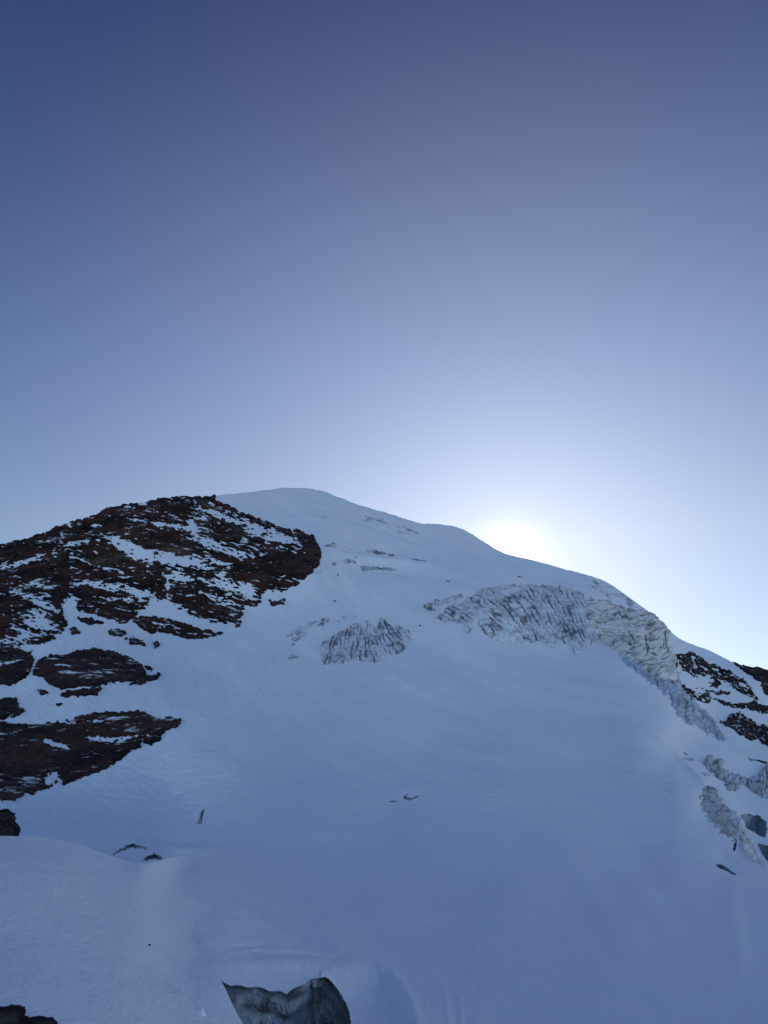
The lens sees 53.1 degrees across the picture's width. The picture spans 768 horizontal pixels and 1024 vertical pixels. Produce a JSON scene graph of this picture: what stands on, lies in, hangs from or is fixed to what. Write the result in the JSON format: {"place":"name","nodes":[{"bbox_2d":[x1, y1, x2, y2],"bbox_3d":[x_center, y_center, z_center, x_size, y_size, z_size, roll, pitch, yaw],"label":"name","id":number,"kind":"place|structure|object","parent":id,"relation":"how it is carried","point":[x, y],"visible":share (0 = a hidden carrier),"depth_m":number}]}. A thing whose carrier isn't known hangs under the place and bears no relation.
{"place":"outdoors","nodes":[
{"label":"outdoors","id":0,"kind":"place"},
{"bbox_2d":[0,488,767,1023],"bbox_3d":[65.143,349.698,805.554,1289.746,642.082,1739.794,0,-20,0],"label":"snow slope","id":1,"kind":"structure","parent":0,"point":[548,846],"depth_m":92.39},
{"bbox_2d":[0,808,20,835],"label":"rock outcrop","id":2,"kind":"object","parent":1,"relation":"on","point":[9,826],"visible":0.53,"depth_m":42.33},
{"bbox_2d":[0,697,24,719],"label":"rock outcrop","id":3,"kind":"object","parent":1,"relation":"on","point":[9,706],"visible":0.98,"depth_m":173.89},
{"bbox_2d":[0,645,32,662],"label":"rock outcrop","id":4,"kind":"object","parent":1,"relation":"on","point":[9,654],"visible":0.91,"depth_m":231.00},
{"bbox_2d":[0,655,34,685],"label":"rock outcrop","id":5,"kind":"object","parent":1,"relation":"on","point":[16,672],"visible":1,"depth_m":211.22},
{"bbox_2d":[37,689,47,695],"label":"rock outcrop","id":6,"kind":"object","parent":1,"relation":"on","point":[42,692],"visible":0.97,"depth_m":189.12},
{"bbox_2d":[69,626,80,634],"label":"rock outcrop","id":7,"kind":"object","parent":1,"relation":"on","point":[73,630],"visible":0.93,"depth_m":264.94},
{"bbox_2d":[61,686,101,697],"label":"rock outcrop","id":8,"kind":"object","parent":1,"relation":"on","point":[85,692],"visible":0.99,"depth_m":187.69},
{"bbox_2d":[33,647,146,689],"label":"rock outcrop","id":9,"kind":"object","parent":1,"relation":"on","point":[82,668],"visible":1,"depth_m":215.30},
{"bbox_2d":[77,616,103,625],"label":"rock outcrop","id":10,"kind":"object","parent":1,"relation":"on","point":[89,621],"visible":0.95,"depth_m":283.17},
{"bbox_2d":[0,709,181,800],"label":"rock outcrop","id":11,"kind":"object","parent":1,"relation":"on","point":[31,763],"visible":0.99,"depth_m":143.91},
{"bbox_2d":[107,628,126,636],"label":"rock outcrop","id":12,"kind":"object","parent":1,"relation":"on","point":[118,632],"visible":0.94,"depth_m":274.92},
{"bbox_2d":[0,836,247,1023],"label":"snow bank","id":13,"kind":"structure","parent":1,"relation":"on","point":[82,927],"depth_m":9.76},
{"bbox_2d":[0,1004,28,1023],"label":"rock","id":14,"kind":"object","parent":13,"relation":"on","point":[12,1014],"visible":1,"depth_m":5.64},
{"bbox_2d":[28,1016,57,1023],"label":"rock","id":15,"kind":"object","parent":13,"relation":"on","point":[40,1020],"visible":0.91,"depth_m":5.79},
{"bbox_2d":[196,1007,205,1016],"bbox_3d":[-2.160,5.860,8.977,0.170,0.127,0.172,0,-20,0],"label":"snow chunk","id":16,"kind":"object","parent":13,"relation":"on","point":[201,1011],"visible":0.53,"depth_m":8.94},
{"bbox_2d":[113,844,148,854],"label":"crevasse","id":17,"kind":"structure","parent":1,"relation":"on","point":[131,846],"depth_m":56.20},
{"bbox_2d":[124,636,145,646],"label":"rock outcrop","id":18,"kind":"object","parent":1,"relation":"on","point":[133,640],"visible":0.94,"depth_m":271.58},
{"bbox_2d":[130,672,160,684],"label":"rock outcrop","id":19,"kind":"object","parent":1,"relation":"on","point":[142,680],"visible":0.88,"depth_m":209.22},
{"bbox_2d":[144,665,152,671],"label":"rock outcrop","id":20,"kind":"object","parent":1,"relation":"on","point":[148,668],"visible":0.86,"depth_m":228.48},
{"bbox_2d":[143,853,162,860],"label":"crevasse","id":21,"kind":"structure","parent":1,"relation":"on","point":[154,856],"depth_m":50.14},
{"bbox_2d":[152,641,159,648],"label":"rock outcrop","id":22,"kind":"object","parent":1,"relation":"on","point":[156,643],"visible":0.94,"depth_m":274.23},
{"bbox_2d":[0,494,321,652],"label":"rock cliff","id":23,"kind":"structure","parent":1,"relation":"on","point":[289,563],"depth_m":374.72},
{"bbox_2d":[133,615,222,638],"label":"rock outcrop","id":24,"kind":"object","parent":1,"relation":"on","point":[144,623],"visible":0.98,"depth_m":300.91},
{"bbox_2d":[234,620,241,627],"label":"rock outcrop","id":25,"kind":"object","parent":1,"relation":"on","point":[237,622],"visible":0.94,"depth_m":315.11},
{"bbox_2d":[268,598,284,606],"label":"rock outcrop","id":26,"kind":"object","parent":1,"relation":"on","point":[276,603],"visible":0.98,"depth_m":348.35},
{"bbox_2d":[221,977,350,1023],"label":"rock","id":27,"kind":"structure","parent":1,"relation":"on","point":[320,1000],"depth_m":13.29},
{"bbox_2d":[286,654,298,660],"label":"ice patch","id":28,"kind":"object","parent":1,"relation":"on","point":[290,657],"visible":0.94,"depth_m":252.13},
{"bbox_2d":[285,617,329,647],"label":"ice patch","id":29,"kind":"object","parent":1,"relation":"on","point":[299,632],"visible":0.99,"depth_m":304.34},
{"bbox_2d":[317,564,329,575],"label":"ice patch","id":30,"kind":"object","parent":1,"relation":"on","point":[323,569],"visible":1,"depth_m":404.41},
{"bbox_2d":[325,543,359,552],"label":"ice patch","id":31,"kind":"object","parent":1,"relation":"on","point":[333,545],"visible":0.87,"depth_m":465.19},
{"bbox_2d":[331,556,357,566],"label":"ice patch","id":32,"kind":"object","parent":1,"relation":"on","point":[346,561],"visible":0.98,"depth_m":436.96},
{"bbox_2d":[337,615,356,621],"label":"ice patch","id":33,"kind":"object","parent":1,"relation":"on","point":[351,617],"visible":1,"depth_m":332.65},
{"bbox_2d":[318,617,412,664],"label":"ice cliff","id":34,"kind":"structure","parent":1,"relation":"on","point":[365,640],"depth_m":286.01},
{"bbox_2d":[359,566,396,570],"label":"crevasse","id":35,"kind":"structure","parent":1,"relation":"on","point":[365,568],"depth_m":450.28},
{"bbox_2d":[365,549,394,556],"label":"ice patch","id":36,"kind":"object","parent":1,"relation":"on","point":[380,553],"visible":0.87,"depth_m":488.41},
{"bbox_2d":[359,516,414,534],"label":"ice patch","id":37,"kind":"object","parent":1,"relation":"on","point":[397,526],"visible":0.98,"depth_m":606.47},
{"bbox_2d":[404,794,418,800],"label":"crevasse","id":38,"kind":"structure","parent":1,"relation":"on","point":[407,798],"depth_m":91.50},
{"bbox_2d":[423,593,462,610],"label":"ice patch","id":39,"kind":"object","parent":1,"relation":"on","point":[428,606],"visible":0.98,"depth_m":355.54},
{"bbox_2d":[435,583,597,655],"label":"ice cliff","id":40,"kind":"structure","parent":1,"relation":"on","point":[547,614],"depth_m":332.69},
{"bbox_2d":[480,582,594,601],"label":"ice patch","id":41,"kind":"object","parent":40,"relation":"on","point":[510,586],"visible":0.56,"depth_m":407.08},
{"bbox_2d":[582,578,637,607],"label":"ice patch","id":42,"kind":"object","parent":1,"relation":"on","point":[629,602],"visible":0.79,"depth_m":457.76},
{"bbox_2d":[583,599,682,679],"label":"ice cliff","id":43,"kind":"structure","parent":1,"relation":"on","point":[641,638],"depth_m":334.42},
{"bbox_2d":[619,654,726,741],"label":"ice cliff","id":44,"kind":"structure","parent":1,"relation":"on","point":[690,711],"depth_m":237.38},
{"bbox_2d":[675,651,712,677],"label":"rock outcrop","id":45,"kind":"object","parent":1,"relation":"on","point":[687,664],"visible":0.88,"depth_m":367.33},
{"bbox_2d":[681,684,711,702],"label":"rock outcrop","id":46,"kind":"object","parent":1,"relation":"on","point":[700,697],"visible":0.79,"depth_m":287.97},
{"bbox_2d":[698,772,710,775],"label":"ice patch","id":47,"kind":"object","parent":1,"relation":"on","point":[705,773],"visible":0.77,"depth_m":111.22},
{"bbox_2d":[696,688,729,694],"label":"rock outcrop","id":48,"kind":"object","parent":1,"relation":"on","point":[720,692],"visible":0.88,"depth_m":331.42},
{"bbox_2d":[708,679,720,687],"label":"rock outcrop","id":49,"kind":"object","parent":1,"relation":"on","point":[716,683],"visible":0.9,"depth_m":346.46},
{"bbox_2d":[699,785,737,842],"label":"ice patch","id":50,"kind":"object","parent":1,"relation":"on","point":[719,813],"visible":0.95,"depth_m":77.63},
{"bbox_2d":[717,865,735,874],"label":"crevasse","id":51,"kind":"structure","parent":1,"relation":"on","point":[722,867],"depth_m":44.92},
{"bbox_2d":[708,664,758,700],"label":"rock outcrop","id":52,"kind":"object","parent":1,"relation":"on","point":[730,679],"visible":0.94,"depth_m":365.46},
{"bbox_2d":[703,754,767,798],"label":"ice cliff","id":53,"kind":"structure","parent":1,"relation":"on","point":[734,782],"depth_m":128.85},
{"bbox_2d":[713,698,767,713],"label":"rock outcrop","id":54,"kind":"object","parent":1,"relation":"on","point":[754,705],"visible":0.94,"depth_m":322.54},
{"bbox_2d":[720,711,767,745],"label":"rock outcrop","id":55,"kind":"object","parent":1,"relation":"on","point":[741,724],"visible":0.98,"depth_m":269.08},
{"bbox_2d":[733,810,766,866],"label":"ice cliff","id":56,"kind":"structure","parent":1,"relation":"on","point":[749,850],"depth_m":59.23},
{"bbox_2d":[733,662,767,694],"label":"rock outcrop","id":57,"kind":"object","parent":1,"relation":"on","point":[757,673],"visible":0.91,"depth_m":391.47},
{"bbox_2d":[741,814,766,845],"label":"crevasse","id":58,"kind":"structure","parent":1,"relation":"on","point":[756,824],"depth_m":90.39},
{"bbox_2d":[748,758,766,763],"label":"crevasse","id":59,"kind":"structure","parent":1,"relation":"on","point":[764,762],"depth_m":196.53},
{"bbox_2d":[758,844,767,860],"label":"crevasse","id":60,"kind":"structure","parent":1,"relation":"on","point":[764,850],"depth_m":64.43},
{"bbox_2d":[0,0,767,669],"label":"sky","id":61,"kind":"structure","parent":0,"point":[496,271]}
]}

